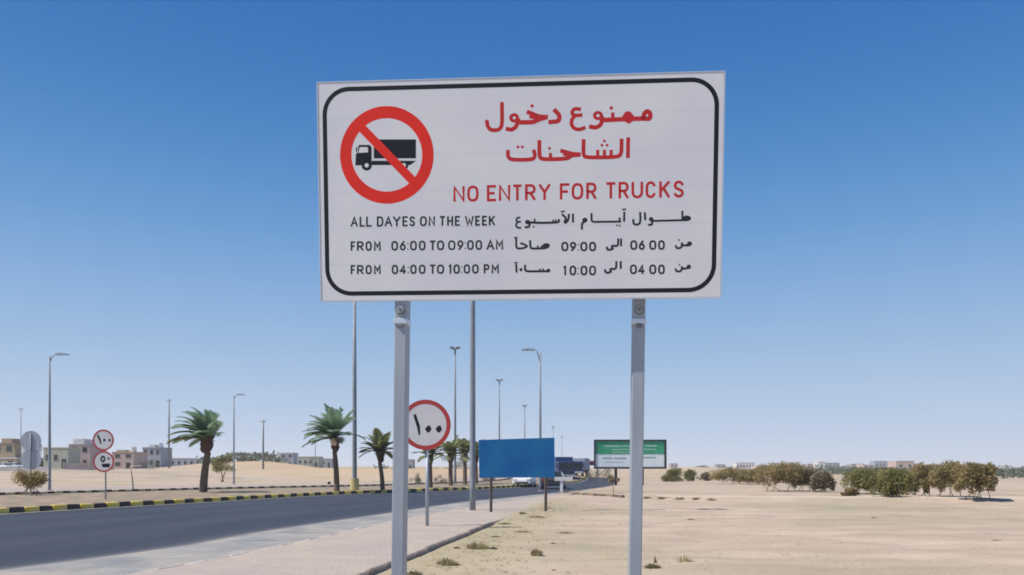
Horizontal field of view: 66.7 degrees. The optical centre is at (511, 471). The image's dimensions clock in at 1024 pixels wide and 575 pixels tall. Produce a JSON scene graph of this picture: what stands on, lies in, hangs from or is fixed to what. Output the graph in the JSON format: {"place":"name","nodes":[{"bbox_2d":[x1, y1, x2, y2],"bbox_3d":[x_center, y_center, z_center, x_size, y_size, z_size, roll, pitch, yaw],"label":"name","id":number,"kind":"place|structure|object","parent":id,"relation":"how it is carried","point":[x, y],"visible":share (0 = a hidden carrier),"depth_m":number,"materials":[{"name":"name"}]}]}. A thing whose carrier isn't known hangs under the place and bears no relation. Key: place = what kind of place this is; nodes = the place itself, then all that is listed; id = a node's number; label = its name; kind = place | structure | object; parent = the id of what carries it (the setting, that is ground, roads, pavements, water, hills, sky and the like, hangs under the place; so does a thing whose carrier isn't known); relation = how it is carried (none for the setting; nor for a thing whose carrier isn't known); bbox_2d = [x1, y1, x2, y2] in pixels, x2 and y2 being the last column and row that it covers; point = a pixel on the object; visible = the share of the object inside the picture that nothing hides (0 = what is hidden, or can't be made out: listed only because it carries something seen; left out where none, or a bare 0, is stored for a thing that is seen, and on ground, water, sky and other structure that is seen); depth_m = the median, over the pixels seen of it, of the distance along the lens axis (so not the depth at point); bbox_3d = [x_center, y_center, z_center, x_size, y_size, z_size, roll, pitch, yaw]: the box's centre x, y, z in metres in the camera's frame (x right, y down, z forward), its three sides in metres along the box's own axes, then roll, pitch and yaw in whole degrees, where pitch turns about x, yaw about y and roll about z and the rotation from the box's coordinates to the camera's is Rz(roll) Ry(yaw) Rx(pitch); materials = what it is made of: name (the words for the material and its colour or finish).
{"place":"outdoors","nodes":[
{"label":"outdoors","id":0,"kind":"place"},
{"bbox_2d":[0,476,504,491],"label":"carriageway","id":1,"kind":"structure","parent":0,"point":[13,489],"depth_m":68.69,"materials":[{"name":"asphalt"}]},
{"bbox_2d":[0,493,555,574],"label":"shoulder","id":2,"kind":"object","parent":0,"point":[126,564],"visible":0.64,"depth_m":14.07},
{"bbox_2d":[0,475,584,507],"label":"median","id":3,"kind":"object","parent":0,"point":[24,500],"visible":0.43,"depth_m":44.83,"materials":[{"name":"soil"}]},
{"bbox_2d":[11,468,50,494],"bbox_3d":[-27.046,0.636,43.616,2.065,1.633,1.798,0,0,0],"label":"dry bush","id":4,"kind":"object","parent":3,"relation":"on","point":[30,480],"visible":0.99,"depth_m":43.48,"materials":[{"name":"brown plant"}]},
{"bbox_2d":[93,429,113,499],"bbox_3d":[-19.248,-0.213,36.733,1.013,3.526,0.140,0,0,0],"label":"speed limit sign","id":5,"kind":"object","parent":3,"relation":"on","point":[103,441],"visible":0.95,"depth_m":36.67,"materials":[{"name":"metal"}]},
{"bbox_2d":[166,407,224,491],"bbox_3d":[-20.048,-1.288,49.407,3.537,5.564,4.325,0,0,-19],"label":"palm tree","id":6,"kind":"object","parent":3,"relation":"on","point":[205,425],"visible":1,"depth_m":49.22,"materials":[{"name":"plant"}]},
{"bbox_2d":[0,478,510,494],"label":"median back kerb","id":7,"kind":"structure","parent":3,"relation":"on","point":[77,491],"depth_m":55.75,"materials":[{"name":"concrete"}]},
{"bbox_2d":[301,403,365,491],"bbox_3d":[-11.764,-1.487,51.536,4.236,5.954,4.064,0,0,0],"label":"palm tree","id":8,"kind":"object","parent":3,"relation":"on","point":[331,424],"visible":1,"depth_m":51.15,"materials":[{"name":"plant"}]},
{"bbox_2d":[350,302,358,489],"bbox_3d":[-11.127,-5.715,55.000,1.040,14.590,0.646,0,0,0],"label":"street lamp","id":9,"kind":"object","parent":3,"relation":"on","point":[354,482],"visible":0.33,"depth_m":54.88,"materials":[{"name":"metal"}]},
{"bbox_2d":[359,428,392,489],"bbox_3d":[-8.953,-0.719,52.762,2.968,4.421,2.960,0,0,-26],"label":"palm tree","id":10,"kind":"object","parent":3,"relation":"on","point":[380,443],"visible":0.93,"depth_m":52.43,"materials":[{"name":"plant"}]},
{"bbox_2d":[411,445,447,487],"bbox_3d":[-6.704,-0.595,63.694,2.978,4.186,3.030,0,0,0],"label":"palm tree","id":11,"kind":"object","parent":3,"relation":"on","point":[432,452],"visible":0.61,"depth_m":63.59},
{"bbox_2d":[433,475,446,483],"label":"shrub","id":12,"kind":"object","parent":3,"relation":"on","point":[436,479],"visible":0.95,"depth_m":81.98,"materials":[{"name":"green plant"}]},
{"bbox_2d":[433,435,469,485],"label":"palm tree","id":13,"kind":"object","parent":3,"relation":"on","point":[452,446],"visible":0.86,"depth_m":73.24,"materials":[{"name":"plant"}]},
{"bbox_2d":[450,347,459,483],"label":"street lamp","id":14,"kind":"object","parent":3,"relation":"on","point":[454,349],"visible":0.81,"depth_m":79.90,"materials":[{"name":"metal"}]},
{"bbox_2d":[452,438,478,483],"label":"palm tree","id":15,"kind":"object","parent":3,"relation":"on","point":[464,446],"visible":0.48,"depth_m":79.68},
{"bbox_2d":[459,438,484,483],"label":"palm tree","id":16,"kind":"object","parent":3,"relation":"on","point":[477,451],"visible":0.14,"depth_m":85.19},
{"bbox_2d":[0,477,613,569],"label":"road","id":17,"kind":"structure","parent":0,"point":[36,538],"depth_m":22.73,"materials":[{"name":"asphalt"}]},
{"bbox_2d":[0,476,586,513],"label":"median kerb","id":18,"kind":"structure","parent":17,"relation":"on","point":[6,510],"depth_m":35.60,"materials":[{"name":"concrete"}]},
{"bbox_2d":[7,477,588,513],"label":"edge line","id":19,"kind":"object","parent":17,"relation":"on","point":[234,500],"visible":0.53,"depth_m":35.55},
{"bbox_2d":[512,477,535,486],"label":"car","id":20,"kind":"object","parent":17,"relation":"on","point":[531,481],"visible":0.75,"depth_m":70.37,"materials":[{"name":"white paint"}]},
{"bbox_2d":[542,471,566,488],"bbox_3d":[3.472,0.715,64.674,2.080,1.470,4.545,0,0,8],"label":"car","id":21,"kind":"object","parent":17,"relation":"on","point":[551,481],"visible":0.45,"depth_m":62.55,"materials":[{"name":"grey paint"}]},
{"bbox_2d":[573,458,589,475],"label":"lorry","id":22,"kind":"object","parent":17,"relation":"on","point":[582,465],"visible":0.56,"depth_m":123.90,"materials":[{"name":"blue"}]},
{"bbox_2d":[128,493,572,574],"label":"pavement","id":23,"kind":"structure","parent":0,"point":[334,554],"depth_m":13.70,"materials":[{"name":"concrete"}]},
{"bbox_2d":[409,400,450,525],"bbox_3d":[-2.175,-0.129,19.679,1.268,3.358,0.180,0,0,0],"label":"speed limit sign","id":24,"kind":"object","parent":23,"relation":"on","point":[429,424],"visible":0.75,"depth_m":19.60,"materials":[{"name":"metal"}]},
{"bbox_2d":[470,301,475,509],"bbox_3d":[-1.395,-5.595,27.600,1.040,14.590,0.600,0,0,0],"label":"street lamp","id":25,"kind":"object","parent":23,"relation":"on","point":[472,423],"visible":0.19,"depth_m":27.52,"materials":[{"name":"metal"}]},
{"bbox_2d":[479,438,554,511],"bbox_3d":[0.164,0.214,26.688,2.718,2.772,0.135,0,0,-17],"label":"blue sign","id":26,"kind":"object","parent":23,"relation":"on","point":[516,458],"visible":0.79,"depth_m":26.62,"materials":[{"name":"metal"}]},
{"bbox_2d":[407,570,421,574],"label":"grass tuft","id":27,"kind":"object","parent":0,"point":[415,572],"visible":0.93,"depth_m":10.94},
{"bbox_2d":[432,556,458,565],"bbox_3d":[-1.006,1.390,12.133,0.429,0.149,0.422,0,0,-41],"label":"grass tuft","id":28,"kind":"object","parent":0,"point":[449,562],"visible":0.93,"depth_m":12.06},
{"bbox_2d":[464,540,489,548],"bbox_3d":[-0.658,1.369,14.650,0.582,0.179,0.557,0,0,-28],"label":"grass tuft","id":29,"kind":"object","parent":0,"point":[474,545],"visible":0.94,"depth_m":14.58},
{"bbox_2d":[0,461,1023,574],"bbox_3d":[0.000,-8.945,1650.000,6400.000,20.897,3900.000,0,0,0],"label":"ground","id":30,"kind":"structure","parent":0,"point":[950,532],"depth_m":19.92,"materials":[{"name":"sand"}]},
{"bbox_2d":[0,463,14,466],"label":"parked car","id":31,"kind":"object","parent":30,"relation":"on","point":[6,465],"visible":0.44,"depth_m":157.17,"materials":[{"name":"white paint"}]},
{"bbox_2d":[0,438,20,457],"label":"house","id":32,"kind":"structure","parent":30,"relation":"on","point":[10,447],"depth_m":172.00,"materials":[{"name":"beige concrete"}]},
{"bbox_2d":[6,446,11,451],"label":"window","id":33,"kind":"structure","parent":32,"relation":"in","point":[8,448],"depth_m":171.95,"materials":[{"name":"grey glass"}]},
{"bbox_2d":[0,457,21,463],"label":"house","id":34,"kind":"structure","parent":30,"relation":"on","point":[10,460],"depth_m":168.00,"materials":[{"name":"paint"}]},
{"bbox_2d":[10,463,23,466],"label":"parked car","id":35,"kind":"object","parent":30,"relation":"on","point":[17,464],"visible":0.16,"depth_m":159.26,"materials":[{"name":"white paint"}]},
{"bbox_2d":[0,466,47,470],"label":"boundary wall","id":36,"kind":"structure","parent":30,"relation":"on","point":[18,468],"depth_m":150.97,"materials":[{"name":"concrete"}]},
{"bbox_2d":[21,431,41,491],"bbox_3d":[-32.168,-0.592,52.032,1.400,4.245,0.155,0,0,0],"label":"twin disc sign","id":37,"kind":"object","parent":30,"relation":"on","point":[31,449],"visible":0.94,"depth_m":52.05,"materials":[{"name":"metal"}]},
{"bbox_2d":[46,353,69,490],"bbox_3d":[-33.264,-3.515,57.000,1.587,10.330,0.374,0,0,0],"label":"street lamp","id":38,"kind":"object","parent":30,"relation":"on","point":[49,429],"visible":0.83,"depth_m":56.93,"materials":[{"name":"metal"}]},
{"bbox_2d":[43,447,80,468],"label":"house","id":39,"kind":"structure","parent":30,"relation":"on","point":[60,456],"depth_m":172.00,"materials":[{"name":"paint"}]},
{"bbox_2d":[53,454,57,460],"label":"window","id":40,"kind":"structure","parent":39,"relation":"in","point":[55,456],"depth_m":171.95,"materials":[{"name":"grey glass"}]},
{"bbox_2d":[68,439,101,462],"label":"house","id":41,"kind":"structure","parent":30,"relation":"on","point":[89,450],"depth_m":190.00,"materials":[{"name":"paint"}]},
{"bbox_2d":[82,447,87,451],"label":"window","id":42,"kind":"structure","parent":41,"relation":"in","point":[84,449],"depth_m":189.95,"materials":[{"name":"grey glass"}]},
{"bbox_2d":[63,462,113,469],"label":"boundary wall","id":43,"kind":"structure","parent":30,"relation":"on","point":[82,466],"depth_m":156.54,"materials":[{"name":"concrete"}]},
{"bbox_2d":[112,447,147,468],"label":"house","id":44,"kind":"structure","parent":30,"relation":"on","point":[126,459],"depth_m":180.00,"materials":[{"name":"paint"}]},
{"bbox_2d":[130,465,140,488],"bbox_3d":[-25.649,0.568,52.981,0.772,1.971,0.100,0,0,0],"label":"bent post","id":45,"kind":"object","parent":30,"relation":"on","point":[132,476],"visible":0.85,"depth_m":52.95,"materials":[{"name":"grey metal"}]},
{"bbox_2d":[139,461,157,469],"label":"shrub","id":46,"kind":"object","parent":30,"relation":"on","point":[151,462],"visible":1,"depth_m":159.61,"materials":[{"name":"green plant"}]},
{"bbox_2d":[142,443,172,467],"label":"house","id":47,"kind":"structure","parent":30,"relation":"on","point":[158,453],"depth_m":205.00,"materials":[{"name":"paint"}]},
{"bbox_2d":[167,399,170,467],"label":"utility pole","id":48,"kind":"object","parent":30,"relation":"on","point":[168,400],"visible":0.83,"depth_m":171.88,"materials":[{"name":"metal"}]},
{"bbox_2d":[172,458,202,465],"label":"house","id":49,"kind":"structure","parent":30,"relation":"on","point":[182,461],"depth_m":260.00,"materials":[{"name":"paint"}]},
{"bbox_2d":[51,469,330,483],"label":"road kerb","id":50,"kind":"structure","parent":30,"relation":"on","point":[279,480],"depth_m":124.61,"materials":[{"name":"concrete"}]},
{"bbox_2d":[211,452,235,481],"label":"leafy tree","id":51,"kind":"object","parent":30,"relation":"on","point":[218,465],"visible":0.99,"depth_m":105.00,"materials":[{"name":"green plant"}]},
{"bbox_2d":[196,450,281,463],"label":"scrub","id":52,"kind":"object","parent":30,"relation":"on","point":[244,456],"visible":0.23,"depth_m":184.98,"materials":[{"name":"green plant"}]},
{"bbox_2d":[233,394,244,483],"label":"street lamp","id":53,"kind":"object","parent":30,"relation":"on","point":[234,438],"visible":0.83,"depth_m":87.94,"materials":[{"name":"metal"}]},
{"bbox_2d":[225,451,261,461],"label":"shrub","id":54,"kind":"object","parent":30,"relation":"on","point":[253,456],"visible":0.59,"depth_m":189.32,"materials":[{"name":"green plant"}]},
{"bbox_2d":[261,420,265,468],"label":"utility pole","id":55,"kind":"object","parent":30,"relation":"on","point":[262,421],"visible":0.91,"depth_m":149.87,"materials":[{"name":"metal"}]},
{"bbox_2d":[256,452,282,460],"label":"shrub","id":56,"kind":"object","parent":30,"relation":"on","point":[267,454],"visible":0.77,"depth_m":184.99,"materials":[{"name":"green plant"}]},
{"bbox_2d":[280,453,298,464],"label":"house","id":57,"kind":"structure","parent":30,"relation":"on","point":[292,457],"depth_m":300.00,"materials":[{"name":"paint"}]},
{"bbox_2d":[297,456,322,467],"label":"house","id":58,"kind":"structure","parent":30,"relation":"on","point":[302,460],"depth_m":290.00,"materials":[{"name":"paint"}]},
{"bbox_2d":[307,458,318,466],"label":"shrub","id":59,"kind":"object","parent":30,"relation":"on","point":[310,461],"visible":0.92,"depth_m":174.64,"materials":[{"name":"green plant"}]},
{"bbox_2d":[323,458,333,467],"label":"house","id":60,"kind":"structure","parent":30,"relation":"on","point":[327,462],"depth_m":330.00,"materials":[{"name":"paint"}]},
{"bbox_2d":[127,493,559,574],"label":"shoulder kerb","id":61,"kind":"structure","parent":30,"relation":"on","point":[308,539],"depth_m":15.04,"materials":[{"name":"concrete"}]},
{"bbox_2d":[408,459,414,468],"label":"house","id":62,"kind":"structure","parent":30,"relation":"on","point":[411,463],"depth_m":330.00,"materials":[{"name":"paint"}]},
{"bbox_2d":[410,473,421,482],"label":"shrub","id":63,"kind":"object","parent":30,"relation":"on","point":[417,479],"visible":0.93,"depth_m":83.86,"materials":[{"name":"green plant"}]},
{"bbox_2d":[373,464,469,468],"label":"scrub","id":64,"kind":"object","parent":30,"relation":"on","point":[409,468],"visible":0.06,"depth_m":304.12,"materials":[{"name":"green plant"}]},
{"bbox_2d":[355,521,493,574],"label":"pavement edging","id":65,"kind":"object","parent":30,"relation":"on","point":[387,565],"visible":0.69,"depth_m":13.98,"materials":[{"name":"concrete"}]},
{"bbox_2d":[441,456,469,468],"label":"shrub","id":66,"kind":"object","parent":30,"relation":"on","point":[461,460],"visible":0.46,"depth_m":124.56,"materials":[{"name":"green plant"}]},
{"bbox_2d":[496,379,502,438],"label":"street lamp","id":67,"kind":"object","parent":30,"relation":"on","point":[498,380],"visible":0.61,"depth_m":114.91,"materials":[{"name":"metal"}]},
{"bbox_2d":[316,70,725,574],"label":"road sign","id":68,"kind":"object","parent":30,"relation":"on","point":[579,187],"visible":1,"depth_m":5.79,"materials":[{"name":"silver metal"}]},
{"bbox_2d":[522,405,526,438],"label":"street lamp","id":69,"kind":"object","parent":30,"relation":"on","point":[524,420],"visible":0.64,"depth_m":150.91,"materials":[{"name":"metal"}]},
{"bbox_2d":[521,348,541,490],"bbox_3d":[1.452,-3.605,56.000,1.537,10.510,0.374,0,0,0],"label":"street lamp","id":70,"kind":"object","parent":30,"relation":"on","point":[540,435],"visible":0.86,"depth_m":55.94,"materials":[{"name":"metal"}]},
{"bbox_2d":[555,477,572,491],"bbox_3d":[3.325,0.954,50.071,1.170,1.192,0.180,0,0,0],"label":"marker board","id":71,"kind":"object","parent":30,"relation":"on","point":[561,479],"visible":0.77,"depth_m":49.98,"materials":[{"name":"white paint"}]},
{"bbox_2d":[555,457,575,479],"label":"lorry","id":72,"kind":"object","parent":30,"relation":"on","point":[566,466],"visible":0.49,"depth_m":110.04,"materials":[{"name":"blue"}]},
{"bbox_2d":[558,492,624,497],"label":"side track kerb","id":73,"kind":"structure","parent":30,"relation":"on","point":[595,494],"depth_m":45.12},
{"bbox_2d":[585,468,599,481],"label":"shrub","id":74,"kind":"object","parent":30,"relation":"on","point":[590,476],"visible":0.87,"depth_m":105.23,"materials":[{"name":"green plant"}]},
{"bbox_2d":[586,469,610,482],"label":"shrub","id":75,"kind":"object","parent":30,"relation":"on","point":[603,475],"visible":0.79,"depth_m":100.15,"materials":[{"name":"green plant"}]},
{"bbox_2d":[607,474,619,492],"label":"tree","id":76,"kind":"object","parent":30,"relation":"on","point":[611,479],"visible":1,"depth_m":51.97,"materials":[{"name":"green plant"}]},
{"bbox_2d":[594,440,666,484],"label":"billboard","id":77,"kind":"object","parent":30,"relation":"on","point":[612,454],"visible":0.86,"depth_m":79.92,"materials":[{"name":"green"}]},
{"bbox_2d":[644,562,660,568],"bbox_3d":[2.130,1.423,11.773,0.327,0.101,0.287,0,0,-30],"label":"grass tuft","id":78,"kind":"object","parent":30,"relation":"on","point":[651,566],"visible":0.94,"depth_m":11.73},
{"bbox_2d":[661,467,682,481],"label":"shrub","id":79,"kind":"object","parent":30,"relation":"on","point":[672,475],"visible":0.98,"depth_m":108.49,"materials":[{"name":"green plant"}]},
{"bbox_2d":[668,463,677,467],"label":"house","id":80,"kind":"structure","parent":30,"relation":"on","point":[673,465],"depth_m":700.00,"materials":[{"name":"white concrete"}]},
{"bbox_2d":[676,554,692,562],"bbox_3d":[2.754,1.378,12.404,0.310,0.136,0.318,0,0,44],"label":"grass tuft","id":81,"kind":"object","parent":30,"relation":"on","point":[686,558],"visible":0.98,"depth_m":12.42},
{"bbox_2d":[682,468,698,480],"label":"shrub","id":82,"kind":"object","parent":30,"relation":"on","point":[689,475],"visible":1,"depth_m":112.77,"materials":[{"name":"green plant"}]},
{"bbox_2d":[699,472,710,480],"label":"shrub","id":83,"kind":"object","parent":30,"relation":"on","point":[704,475],"visible":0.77,"depth_m":117.08,"materials":[{"name":"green plant"}]},
{"bbox_2d":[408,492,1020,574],"bbox_3d":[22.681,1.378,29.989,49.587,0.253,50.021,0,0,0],"label":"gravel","id":84,"kind":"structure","parent":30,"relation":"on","point":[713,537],"depth_m":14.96,"materials":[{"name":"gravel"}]},
{"bbox_2d":[714,464,724,467],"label":"house","id":85,"kind":"structure","parent":30,"relation":"on","point":[719,465],"depth_m":760.00,"materials":[{"name":"white concrete"}]},
{"bbox_2d":[707,467,749,483],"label":"desert tree","id":86,"kind":"object","parent":30,"relation":"on","point":[726,472],"visible":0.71,"depth_m":82.80,"materials":[{"name":"green plant"}]},
{"bbox_2d":[733,462,754,468],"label":"house","id":87,"kind":"structure","parent":30,"relation":"on","point":[747,465],"depth_m":520.00,"materials":[{"name":"white concrete"}]},
{"bbox_2d":[735,468,768,484],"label":"desert tree","id":88,"kind":"object","parent":30,"relation":"on","point":[744,475],"visible":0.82,"depth_m":76.74,"materials":[{"name":"green plant"}]},
{"bbox_2d":[752,460,809,490],"bbox_3d":[19.786,0.363,56.824,4.376,2.399,3.447,0,0,0],"label":"desert tree","id":89,"kind":"object","parent":30,"relation":"on","point":[775,472],"visible":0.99,"depth_m":56.40,"materials":[{"name":"green plant"}]},
{"bbox_2d":[783,467,822,490],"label":"desert tree","id":90,"kind":"object","parent":30,"relation":"on","point":[810,471],"visible":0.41,"depth_m":56.76,"materials":[{"name":"green plant"}]},
{"bbox_2d":[813,462,824,468],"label":"house","id":91,"kind":"structure","parent":30,"relation":"on","point":[822,464],"depth_m":520.00,"materials":[{"name":"white concrete"}]},
{"bbox_2d":[809,471,837,491],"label":"desert tree","id":92,"kind":"object","parent":30,"relation":"on","point":[822,481],"visible":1,"depth_m":53.95,"materials":[{"name":"green plant"}]},
{"bbox_2d":[825,463,839,468],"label":"house","id":93,"kind":"structure","parent":30,"relation":"on","point":[834,464],"depth_m":600.00,"materials":[{"name":"grey concrete"}]},
{"bbox_2d":[840,487,859,495],"bbox_3d":[20.238,1.242,46.516,0.895,0.657,0.992,0,0,-36],"label":"shrub","id":94,"kind":"object","parent":30,"relation":"on","point":[850,491],"visible":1,"depth_m":46.34,"materials":[{"name":"green plant"}]},
{"bbox_2d":[695,464,1022,469],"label":"scrub","id":95,"kind":"object","parent":30,"relation":"on","point":[817,465],"visible":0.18,"depth_m":574.10,"materials":[{"name":"green plant"}]},
{"bbox_2d":[839,466,883,493],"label":"desert tree","id":96,"kind":"object","parent":30,"relation":"on","point":[864,479],"visible":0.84,"depth_m":49.62,"materials":[{"name":"green plant"}]},
{"bbox_2d":[817,466,911,474],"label":"scrub","id":97,"kind":"object","parent":30,"relation":"on","point":[833,470],"visible":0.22,"depth_m":247.91,"materials":[{"name":"green plant"}]},
{"bbox_2d":[856,464,873,467],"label":"house","id":98,"kind":"structure","parent":30,"relation":"on","point":[866,465],"depth_m":470.00,"materials":[{"name":"white concrete"}]},
{"bbox_2d":[870,461,886,467],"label":"house","id":99,"kind":"structure","parent":30,"relation":"on","point":[880,463],"depth_m":620.00,"materials":[{"name":"paint"}]},
{"bbox_2d":[869,467,917,496],"bbox_3d":[21.583,0.651,44.122,2.499,1.845,2.313,0,0,42],"label":"desert tree","id":100,"kind":"object","parent":30,"relation":"on","point":[892,482],"visible":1,"depth_m":43.71,"materials":[{"name":"green plant"}]},
{"bbox_2d":[887,461,913,469],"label":"house","id":101,"kind":"structure","parent":30,"relation":"on","point":[902,464],"depth_m":380.00,"materials":[{"name":"beige concrete"}]},
{"bbox_2d":[908,462,945,495],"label":"desert tree","id":102,"kind":"object","parent":30,"relation":"on","point":[920,471],"visible":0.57,"depth_m":45.66,"materials":[{"name":"green plant"}]},
{"bbox_2d":[918,459,967,496],"bbox_3d":[24.698,0.432,44.106,3.059,2.244,2.588,0,0,0],"label":"desert tree","id":103,"kind":"object","parent":30,"relation":"on","point":[940,477],"visible":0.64,"depth_m":43.69,"materials":[{"name":"green plant"}]},
{"bbox_2d":[949,461,998,499],"bbox_3d":[22.254,0.450,37.461,2.158,1.898,2.018,0,0,-34],"label":"desert tree","id":104,"kind":"object","parent":30,"relation":"on","point":[979,477],"visible":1,"depth_m":37.04,"materials":[{"name":"green plant"}]},
{"bbox_2d":[994,466,1023,478],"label":"scrub","id":105,"kind":"object","parent":30,"relation":"on","point":[1012,472],"visible":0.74,"depth_m":165.70,"materials":[{"name":"green plant"}]},
{"bbox_2d":[0,0,1023,466],"label":"sky","id":106,"kind":"structure","parent":0,"point":[159,204],"materials":[{"name":"blue"}]},
{"bbox_2d":[530,547,542,555],"bbox_3d":[0.431,1.390,13.556,0.283,0.179,0.259,0,0,0],"label":"grass tuft","id":107,"kind":"object","parent":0,"point":[536,552],"visible":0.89,"depth_m":13.50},
{"bbox_2d":[655,495,1023,498],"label":"side track","id":108,"kind":"structure","parent":0,"point":[941,497],"depth_m":44.19,"materials":[{"name":"sand"}]}
]}

